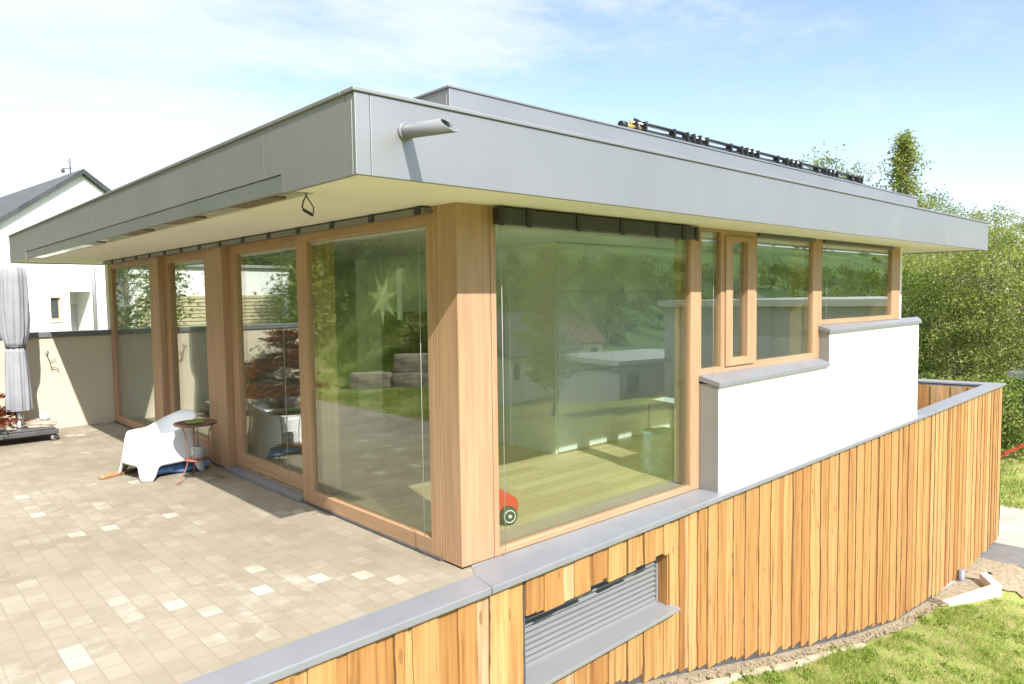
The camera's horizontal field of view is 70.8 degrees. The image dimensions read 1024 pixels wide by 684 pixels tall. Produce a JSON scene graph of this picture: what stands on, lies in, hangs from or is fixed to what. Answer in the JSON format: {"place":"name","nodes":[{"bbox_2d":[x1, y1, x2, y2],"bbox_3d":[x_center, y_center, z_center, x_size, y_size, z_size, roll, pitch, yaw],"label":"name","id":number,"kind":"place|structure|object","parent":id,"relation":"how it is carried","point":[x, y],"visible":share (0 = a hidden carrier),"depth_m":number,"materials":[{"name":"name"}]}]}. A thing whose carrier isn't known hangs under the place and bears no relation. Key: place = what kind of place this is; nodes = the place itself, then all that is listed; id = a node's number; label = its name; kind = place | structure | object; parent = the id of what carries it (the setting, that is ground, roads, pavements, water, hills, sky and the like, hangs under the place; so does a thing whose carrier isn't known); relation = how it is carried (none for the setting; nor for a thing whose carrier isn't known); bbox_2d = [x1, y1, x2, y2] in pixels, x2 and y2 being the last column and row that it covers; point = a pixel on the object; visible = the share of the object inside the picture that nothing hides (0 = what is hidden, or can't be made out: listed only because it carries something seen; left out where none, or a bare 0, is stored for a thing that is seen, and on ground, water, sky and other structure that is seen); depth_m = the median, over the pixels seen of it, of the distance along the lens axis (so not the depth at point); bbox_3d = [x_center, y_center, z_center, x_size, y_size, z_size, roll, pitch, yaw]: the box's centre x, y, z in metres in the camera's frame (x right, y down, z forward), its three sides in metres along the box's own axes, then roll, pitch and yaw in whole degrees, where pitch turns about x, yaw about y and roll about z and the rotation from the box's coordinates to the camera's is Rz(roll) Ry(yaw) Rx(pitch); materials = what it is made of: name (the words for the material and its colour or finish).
{"place":"outdoors","nodes":[
{"label":"outdoors","id":0,"kind":"place"},
{"bbox_2d":[0,422,473,683],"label":"terrace","id":1,"kind":"structure","parent":0,"point":[129,578],"depth_m":5.21,"materials":[{"name":"concrete"}]},
{"bbox_2d":[0,392,33,427],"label":"red maple","id":2,"kind":"object","parent":1,"relation":"on","point":[3,412],"visible":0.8,"depth_m":10.00,"materials":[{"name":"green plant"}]},
{"bbox_2d":[0,264,58,439],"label":"parasol","id":3,"kind":"object","parent":1,"relation":"on","point":[14,318],"visible":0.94,"depth_m":10.04,"materials":[{"name":"grey fabric"}]},
{"bbox_2d":[0,423,16,431],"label":"stone slab","id":4,"kind":"object","parent":3,"relation":"on","point":[9,428],"depth_m":9.91,"materials":[{"name":"beige stone"}]},
{"bbox_2d":[26,418,50,421],"bbox_3d":[-6.854,1.154,10.452,0.317,0.076,0.236,-4,5,-43],"label":"stone slab","id":5,"kind":"object","parent":3,"relation":"on","point":[37,419],"depth_m":10.39,"materials":[{"name":"beige stone"}]},
{"bbox_2d":[25,419,56,428],"bbox_3d":[-6.688,1.163,10.247,0.368,0.081,0.237,-4,5,-43],"label":"stone slab","id":6,"kind":"object","parent":3,"relation":"on","point":[41,423],"depth_m":10.18,"materials":[{"name":"beige stone"}]},
{"bbox_2d":[39,411,49,420],"bbox_3d":[-6.684,1.059,10.306,0.130,0.132,0.130,-4,5,-43],"label":"globe light","id":7,"kind":"object","parent":6,"relation":"on","point":[44,415],"visible":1,"depth_m":10.27,"materials":[{"name":"white glass"}]},
{"bbox_2d":[0,329,114,427],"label":"terrace wall","id":8,"kind":"structure","parent":1,"relation":"on","point":[76,389],"depth_m":11.30,"materials":[{"name":"beige paint"}]},
{"bbox_2d":[98,467,137,479],"bbox_3d":[-4.405,1.477,8.091,0.068,0.065,0.474,1,4,29],"label":"wooden bat","id":9,"kind":"object","parent":1,"relation":"on","point":[111,475],"visible":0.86,"depth_m":8.04,"materials":[{"name":"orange wood"}]},
{"bbox_2d":[118,409,204,482],"bbox_3d":[-3.988,1.145,8.183,0.709,0.676,0.743,2,4,37],"label":"armchair","id":10,"kind":"object","parent":1,"relation":"on","point":[149,451],"visible":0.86,"depth_m":7.99,"materials":[{"name":"white plastic"}]},
{"bbox_2d":[157,460,211,474],"bbox_3d":[-3.833,1.418,8.219,0.788,0.120,0.311,-4,5,-43],"label":"plastic bag","id":11,"kind":"object","parent":1,"relation":"on","point":[179,467],"visible":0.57,"depth_m":8.12,"materials":[{"name":"blue plastic"}]},
{"bbox_2d":[173,419,223,484],"bbox_3d":[-3.434,1.186,7.808,0.447,0.630,0.489,0,4,19],"label":"plant table","id":12,"kind":"object","parent":1,"relation":"on","point":[183,424],"visible":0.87,"depth_m":7.79,"materials":[{"name":"brown wood"}]},
{"bbox_2d":[185,420,204,423],"bbox_3d":[-3.423,0.863,7.779,0.178,0.022,0.140,-4,5,-43],"label":"green cloth","id":13,"kind":"object","parent":12,"relation":"on","point":[196,421],"visible":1,"depth_m":7.76,"materials":[{"name":"green fabric"}]},
{"bbox_2d":[191,427,204,458],"bbox_3d":[-3.412,1.084,7.827,0.136,0.365,0.136,-4,5,-43],"label":"glass jar","id":14,"kind":"object","parent":12,"relation":"on","point":[198,451],"visible":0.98,"depth_m":7.79,"materials":[{"name":"clear glass"}]},
{"bbox_2d":[8,85,989,568],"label":"house","id":15,"kind":"structure","parent":1,"relation":"on","point":[578,289],"depth_m":7.64,"materials":[{"name":"grey metal"}]},
{"bbox_2d":[108,258,156,428],"bbox_3d":[-5.721,0.059,10.907,0.090,2.560,2.179,-4,5,-43],"label":"window","id":16,"kind":"structure","parent":15,"relation":"in","point":[120,417],"depth_m":11.54,"materials":[{"name":"brown wood"}]},
{"bbox_2d":[163,250,210,452],"bbox_3d":[-4.095,0.108,9.275,0.090,2.500,1.800,-4,5,-43],"label":"sliding door","id":17,"kind":"structure","parent":15,"relation":"in","point":[169,267],"depth_m":9.80,"materials":[{"name":"brown wood"}]},
{"bbox_2d":[228,236,302,489],"bbox_3d":[-2.551,0.189,7.609,0.090,2.500,1.826,-4,5,-43],"label":"sliding door","id":18,"kind":"structure","parent":15,"relation":"in","point":[277,471],"depth_m":8.11,"materials":[{"name":"brown wood"}]},
{"bbox_2d":[301,192,313,215],"bbox_3d":[-1.281,-0.860,4.522,0.057,0.150,0.143,-2,4,-26],"label":"loose cable","id":19,"kind":"object","parent":15,"relation":"hanging from","point":[307,212],"visible":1,"depth_m":4.51,"materials":[{"name":"black rubber"}]},
{"bbox_2d":[295,211,442,559],"bbox_3d":[-1.245,0.296,6.078,0.090,2.560,2.192,-4,5,-43],"label":"window","id":20,"kind":"structure","parent":15,"relation":"in","point":[405,532],"depth_m":6.16,"materials":[{"name":"brown wood"}]},
{"bbox_2d":[367,233,396,323],"bbox_3d":[-1.067,-0.549,5.902,0.060,0.855,0.458,-4,5,-43],"label":"paper star","id":21,"kind":"object","parent":15,"relation":"hanging from","point":[382,296],"visible":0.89,"depth_m":5.89,"materials":[{"name":"paper"}]},
{"bbox_2d":[396,243,402,319],"bbox_3d":[-0.891,-0.575,5.673,0.024,0.800,0.038,-4,5,-43],"label":"bead strand","id":22,"kind":"object","parent":15,"relation":"hanging from","point":[399,290],"visible":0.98,"depth_m":5.67,"materials":[{"name":"white plastic"}]},
{"bbox_2d":[499,488,517,524],"bbox_3d":[-0.266,1.301,6.005,0.624,0.435,0.340,-2,4,-25],"label":"toy car","id":23,"kind":"object","parent":15,"relation":"on","point":[508,513],"visible":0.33,"depth_m":5.96,"materials":[{"name":"red plastic"}]},
{"bbox_2d":[555,243,610,290],"bbox_3d":[0.889,-0.912,8.856,0.990,0.565,0.028,-4,5,-43],"label":"cupboard door","id":24,"kind":"structure","parent":15,"relation":"in","point":[579,267],"depth_m":8.82,"materials":[{"name":"green glass"}]},
{"bbox_2d":[556,291,610,372],"bbox_3d":[0.899,-0.138,8.903,0.990,0.975,0.028,-4,5,-43],"label":"cupboard door","id":25,"kind":"structure","parent":15,"relation":"in","point":[583,318],"depth_m":8.86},
{"bbox_2d":[557,367,611,451],"bbox_3d":[0.912,0.827,8.963,0.990,0.950,0.028,-4,5,-43],"label":"cupboard door","id":26,"kind":"structure","parent":15,"relation":"in","point":[584,398],"depth_m":8.92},
{"bbox_2d":[489,206,698,556],"bbox_3d":[0.820,0.237,6.237,2.718,2.589,0.100,-4,5,-43],"label":"window","id":27,"kind":"structure","parent":15,"relation":"in","point":[690,248],"depth_m":6.98,"materials":[{"name":"brown wood"}]},
{"bbox_2d":[611,362,657,440],"bbox_3d":[1.644,0.776,9.639,0.995,0.950,0.028,-4,5,-43],"label":"cupboard door","id":28,"kind":"structure","parent":15,"relation":"in","point":[632,385],"depth_m":9.59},
{"bbox_2d":[611,291,657,366],"bbox_3d":[1.631,-0.190,9.579,0.995,0.975,0.028,-4,5,-43],"label":"cupboard door","id":29,"kind":"structure","parent":15,"relation":"in","point":[634,314],"depth_m":9.55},
{"bbox_2d":[611,246,657,290],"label":"cupboard door","id":30,"kind":"structure","parent":15,"relation":"in","point":[632,269],"depth_m":9.50,"materials":[{"name":"green glass"}]},
{"bbox_2d":[640,426,673,476],"bbox_3d":[1.586,1.129,7.687,0.368,0.527,0.387,-4,5,-43],"label":"laundry bag","id":31,"kind":"object","parent":15,"relation":"on","point":[657,450],"visible":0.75,"depth_m":7.53,"materials":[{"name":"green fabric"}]},
{"bbox_2d":[644,396,673,428],"bbox_3d":[1.984,1.012,8.650,0.560,0.630,0.560,-4,5,-43],"label":"side table","id":32,"kind":"object","parent":15,"relation":"on","point":[667,401],"visible":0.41,"depth_m":8.64,"materials":[{"name":"white paint"}]},
{"bbox_2d":[633,119,695,143],"bbox_3d":[0.878,-1.996,7.395,0.985,0.110,1.721,-4,5,-43],"label":"solar panel","id":33,"kind":"object","parent":15,"relation":"on","point":[686,136],"visible":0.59,"depth_m":6.78,"materials":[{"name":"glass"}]},
{"bbox_2d":[618,118,642,128],"bbox_3d":[1.088,-1.955,6.473,0.364,0.121,0.068,-4,5,-43],"label":"collector valve","id":34,"kind":"object","parent":33,"relation":"attached to","point":[626,124],"visible":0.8,"depth_m":6.41,"materials":[{"name":"gold metal"}]},
{"bbox_2d":[657,249,673,290],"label":"cupboard door","id":35,"kind":"structure","parent":15,"relation":"in","point":[665,257],"depth_m":9.98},
{"bbox_2d":[658,360,673,427],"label":"cupboard door","id":36,"kind":"structure","parent":15,"relation":"in","point":[665,369],"depth_m":10.08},
{"bbox_2d":[658,291,673,361],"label":"cupboard door","id":37,"kind":"structure","parent":15,"relation":"in","point":[665,299],"depth_m":10.03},
{"bbox_2d":[699,227,721,374],"bbox_3d":[1.963,-0.409,7.265,0.412,1.457,0.100,-4,5,-43],"label":"window","id":38,"kind":"structure","parent":15,"relation":"in","point":[716,366],"depth_m":7.37,"materials":[{"name":"brown wood"}]},
{"bbox_2d":[701,353,735,367],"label":"cupboard door","id":39,"kind":"structure","parent":15,"relation":"in","point":[706,361],"depth_m":10.77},
{"bbox_2d":[701,290,735,356],"bbox_3d":[3.117,-0.293,10.951,1.045,0.975,0.028,-4,5,-43],"label":"cupboard door","id":40,"kind":"structure","parent":15,"relation":"in","point":[706,296],"depth_m":10.76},
{"bbox_2d":[701,252,735,289],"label":"cupboard door","id":41,"kind":"structure","parent":15,"relation":"in","point":[706,257],"depth_m":10.71,"materials":[{"name":"green glass"}]},
{"bbox_2d":[695,135,748,155],"bbox_3d":[1.627,-2.048,8.086,0.985,0.110,1.721,-4,5,-43],"label":"solar panel","id":42,"kind":"object","parent":15,"relation":"on","point":[740,150],"visible":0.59,"depth_m":7.46,"materials":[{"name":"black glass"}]},
{"bbox_2d":[722,229,756,371],"bbox_3d":[2.376,-0.437,7.634,0.692,1.457,0.118,-4,5,-43],"label":"window","id":43,"kind":"structure","parent":15,"relation":"in","point":[747,359],"depth_m":7.66,"materials":[{"name":"brown wood"}]},
{"bbox_2d":[748,149,792,166],"bbox_3d":[2.375,-2.100,8.777,0.985,0.110,1.721,-4,5,-43],"label":"solar panel","id":44,"kind":"object","parent":15,"relation":"on","point":[776,159],"visible":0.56,"depth_m":8.16,"materials":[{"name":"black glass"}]},
{"bbox_2d":[756,233,821,366],"bbox_3d":[3.212,-0.496,8.418,1.597,1.457,0.100,-4,5,-43],"label":"window","id":45,"kind":"structure","parent":15,"relation":"in","point":[813,258],"depth_m":8.80,"materials":[{"name":"brown wood"}]},
{"bbox_2d":[793,160,830,175],"bbox_3d":[3.123,-2.153,9.468,0.985,0.110,1.721,-4,5,-43],"label":"solar panel","id":46,"kind":"object","parent":15,"relation":"on","point":[815,169],"visible":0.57,"depth_m":8.85,"materials":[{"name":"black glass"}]},
{"bbox_2d":[831,170,862,183],"bbox_3d":[3.872,-2.205,10.159,0.985,0.110,1.721,-4,5,-43],"label":"solar panel","id":47,"kind":"object","parent":15,"relation":"on","point":[836,174],"visible":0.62,"depth_m":9.56,"materials":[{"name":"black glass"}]},
{"bbox_2d":[821,240,900,324],"bbox_3d":[4.761,-0.806,9.839,2.627,1.052,0.100,-4,5,-43],"label":"window","id":48,"kind":"structure","parent":15,"relation":"in","point":[892,257],"depth_m":10.50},
{"bbox_2d":[381,311,429,434],"bbox_3d":[-1.474,0.419,10.328,0.400,1.700,0.800,-4,5,-43],"label":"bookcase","id":49,"kind":"object","parent":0,"point":[404,366],"visible":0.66,"depth_m":10.49,"materials":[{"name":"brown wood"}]},
{"bbox_2d":[0,0,1023,289],"label":"sky","id":50,"kind":"structure","parent":0,"point":[127,91],"materials":[{"name":"blue"}]},
{"bbox_2d":[647,291,1023,683],"bbox_3d":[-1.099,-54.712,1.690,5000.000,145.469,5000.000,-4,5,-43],"label":"ground","id":51,"kind":"structure","parent":0,"point":[1015,597],"depth_m":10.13,"materials":[{"name":"green plant"}]},
{"bbox_2d":[0,158,110,331],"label":"gabled house","id":52,"kind":"structure","parent":51,"relation":"on","point":[67,297],"depth_m":21.01,"materials":[{"name":"paint"}]},
{"bbox_2d":[50,297,59,319],"bbox_3d":[-13.306,-0.964,20.958,0.050,0.670,0.260,2,5,41],"label":"window","id":53,"kind":"structure","parent":52,"relation":"in","point":[55,305],"depth_m":20.95,"materials":[{"name":"grey glass"}]},
{"bbox_2d":[70,305,76,330],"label":"door","id":54,"kind":"structure","parent":52,"relation":"in","point":[73,313],"depth_m":22.36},
{"bbox_2d":[180,379,1005,683],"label":"timber wall","id":55,"kind":"structure","parent":51,"relation":"on","point":[884,525],"depth_m":6.98,"materials":[{"name":"timber cladding"},{"name":"grey metal"}]},
{"bbox_2d":[694,677,730,683],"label":"edging stone","id":56,"kind":"object","parent":51,"relation":"on","point":[723,680],"visible":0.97,"depth_m":6.58,"materials":[{"name":"beige stone"}]},
{"bbox_2d":[729,666,771,680],"bbox_3d":[2.349,3.279,7.094,0.078,0.088,0.860,3,-10,45],"label":"edging stone","id":57,"kind":"object","parent":51,"relation":"on","point":[735,676],"visible":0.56,"depth_m":7.02,"materials":[{"name":"beige stone"}]},
{"bbox_2d":[637,598,942,683],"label":"gravel strip","id":58,"kind":"object","parent":51,"relation":"on","point":[921,607],"visible":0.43,"depth_m":8.08,"materials":[{"name":"beige gravel"}]},
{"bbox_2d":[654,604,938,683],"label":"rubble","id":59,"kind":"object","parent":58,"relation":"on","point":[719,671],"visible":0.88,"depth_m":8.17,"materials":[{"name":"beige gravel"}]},
{"bbox_2d":[772,658,809,671],"bbox_3d":[2.980,3.468,7.698,0.078,0.089,0.852,3,-10,45],"label":"edging stone","id":60,"kind":"object","parent":51,"relation":"on","point":[784,665],"visible":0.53,"depth_m":7.62,"materials":[{"name":"beige stone"}]},
{"bbox_2d":[805,649,836,661],"bbox_3d":[3.583,3.640,8.330,0.078,0.089,0.843,3,-9,45],"label":"edging stone","id":61,"kind":"object","parent":51,"relation":"on","point":[810,657],"visible":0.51,"depth_m":8.20,"materials":[{"name":"beige stone"}]},
{"bbox_2d":[786,140,863,179],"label":"tree","id":62,"kind":"object","parent":51,"relation":"on","point":[816,161],"visible":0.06,"depth_m":53.98,"materials":[{"name":"green plant"}]},
{"bbox_2d":[838,643,865,652],"bbox_3d":[4.211,3.812,8.928,0.078,0.089,0.841,3,-9,45],"label":"edging stone","id":63,"kind":"object","parent":51,"relation":"on","point":[857,645],"visible":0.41,"depth_m":8.96,"materials":[{"name":"beige stone"}]},
{"bbox_2d":[831,157,891,190],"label":"tree","id":64,"kind":"object","parent":51,"relation":"on","point":[847,171],"visible":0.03,"depth_m":54.76,"materials":[{"name":"green plant"}]},
{"bbox_2d":[871,127,943,298],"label":"poplar tree","id":65,"kind":"object","parent":51,"relation":"on","point":[905,158],"visible":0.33,"depth_m":51.67,"materials":[{"name":"green plant"}]},
{"bbox_2d":[901,254,944,316],"bbox_3d":[19.491,-2.813,35.778,4.610,7.012,4.945,-2,4,-12],"label":"tree","id":66,"kind":"object","parent":51,"relation":"on","point":[916,267],"visible":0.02,"depth_m":35.32,"materials":[{"name":"green plant"}]},
{"bbox_2d":[901,253,961,369],"bbox_3d":[14.575,-1.065,28.273,4.872,5.600,5.623,-4,5,-43],"label":"tree","id":67,"kind":"object","parent":51,"relation":"on","point":[904,259],"visible":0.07,"depth_m":27.59,"materials":[{"name":"green plant"}]},
{"bbox_2d":[918,184,965,310],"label":"tree","id":68,"kind":"object","parent":51,"relation":"on","point":[939,194],"visible":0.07,"depth_m":52.76,"materials":[{"name":"green plant"}]},
{"bbox_2d":[901,265,986,379],"bbox_3d":[14.655,-0.357,26.047,4.195,4.823,4.842,2,5,40],"label":"tree","id":69,"kind":"object","parent":51,"relation":"on","point":[915,298],"visible":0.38,"depth_m":25.70,"materials":[{"name":"green plant"}]},
{"bbox_2d":[941,568,964,590],"bbox_3d":[7.678,4.456,12.790,1.254,0.600,0.315,-4,5,-43],"label":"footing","id":70,"kind":"object","parent":51,"relation":"on","point":[961,574],"visible":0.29,"depth_m":13.04,"materials":[{"name":"grey metal"}]},
{"bbox_2d":[928,576,984,605],"bbox_3d":[7.604,4.316,12.563,2.050,0.172,1.077,-4,5,-43],"label":"gravel bed","id":71,"kind":"object","parent":51,"relation":"on","point":[956,588],"visible":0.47,"depth_m":12.61,"materials":[{"name":"beige gravel"}]},
{"bbox_2d":[901,251,1014,369],"bbox_3d":[17.522,-1.609,29.264,4.849,6.202,4.404,1,4,32],"label":"tree","id":72,"kind":"object","parent":51,"relation":"on","point":[933,267],"visible":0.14,"depth_m":28.99,"materials":[{"name":"green plant"}]},
{"bbox_2d":[912,198,1003,340],"bbox_3d":[21.850,-3.272,35.959,5.462,7.746,5.092,-2,4,-19],"label":"tree","id":73,"kind":"object","parent":51,"relation":"on","point":[952,210],"visible":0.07,"depth_m":35.37,"materials":[{"name":"green plant"}]},
{"bbox_2d":[901,250,1023,381],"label":"tree","id":74,"kind":"object","parent":51,"relation":"on","point":[946,261],"visible":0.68,"depth_m":25.07,"materials":[{"name":"green plant"}]},
{"bbox_2d":[916,208,1021,367],"bbox_3d":[18.803,-2.005,29.207,4.502,6.850,4.830,0,4,18],"label":"tree","id":75,"kind":"object","parent":51,"relation":"on","point":[977,218],"visible":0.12,"depth_m":28.92,"materials":[{"name":"green plant"}]},
{"bbox_2d":[942,572,1001,605],"bbox_3d":[7.982,4.387,12.369,1.942,0.300,0.451,-4,5,-40],"label":"kerb stone","id":76,"kind":"object","parent":51,"relation":"on","point":[992,588],"visible":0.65,"depth_m":12.30,"materials":[{"name":"concrete"}]},
{"bbox_2d":[921,221,1023,380],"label":"tree","id":77,"kind":"object","parent":51,"relation":"on","point":[996,234],"visible":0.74,"depth_m":24.57,"materials":[{"name":"green plant"}]},
{"bbox_2d":[932,369,1022,444],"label":"shrub","id":78,"kind":"object","parent":51,"relation":"on","point":[949,377],"visible":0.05,"depth_m":21.52,"materials":[{"name":"green plant"}]},
{"bbox_2d":[938,201,1023,341],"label":"tree","id":79,"kind":"object","parent":51,"relation":"on","point":[1001,214],"visible":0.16,"depth_m":33.62,"materials":[{"name":"green plant"}]},
{"bbox_2d":[942,247,1023,386],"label":"tree","id":80,"kind":"object","parent":51,"relation":"on","point":[1017,255],"visible":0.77,"depth_m":23.59,"materials":[{"name":"green plant"}]},
{"bbox_2d":[950,236,1023,372],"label":"tree","id":81,"kind":"object","parent":51,"relation":"on","point":[1021,308],"visible":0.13,"depth_m":26.90,"materials":[{"name":"green plant"}]},
{"bbox_2d":[959,372,1023,457],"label":"shrub","id":82,"kind":"object","parent":51,"relation":"on","point":[1009,398],"visible":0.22,"depth_m":20.31,"materials":[{"name":"green plant"}]},
{"bbox_2d":[965,557,1023,596],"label":"gravel apron","id":83,"kind":"object","parent":51,"relation":"on","point":[1008,576],"visible":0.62,"depth_m":13.57,"materials":[{"name":"beige gravel"}]},
{"bbox_2d":[968,215,1023,339],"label":"tree","id":84,"kind":"object","parent":51,"relation":"on","point":[1017,225],"visible":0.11,"depth_m":30.81,"materials":[{"name":"green plant"}]},
{"bbox_2d":[971,371,1023,448],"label":"shrub","id":85,"kind":"object","parent":51,"relation":"on","point":[1015,413],"visible":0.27,"depth_m":20.57,"materials":[{"name":"green plant"}]},
{"bbox_2d":[1000,442,1023,457],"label":"seesaw","id":86,"kind":"object","parent":51,"relation":"on","point":[1011,450],"depth_m":19.82,"materials":[{"name":"red paint"}]},
{"bbox_2d":[1007,368,1023,410],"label":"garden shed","id":87,"kind":"structure","parent":51,"relation":"on","point":[1011,373],"depth_m":22.68,"materials":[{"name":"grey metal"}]},
{"bbox_2d":[980,542,1023,567],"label":"road surface","id":88,"kind":"object","parent":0,"point":[1004,553],"visible":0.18,"depth_m":14.56,"materials":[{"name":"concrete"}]},
{"bbox_2d":[994,505,1023,547],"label":"driveway","id":89,"kind":"structure","parent":0,"point":[1011,526],"depth_m":16.07,"materials":[{"name":"concrete"}]}
]}

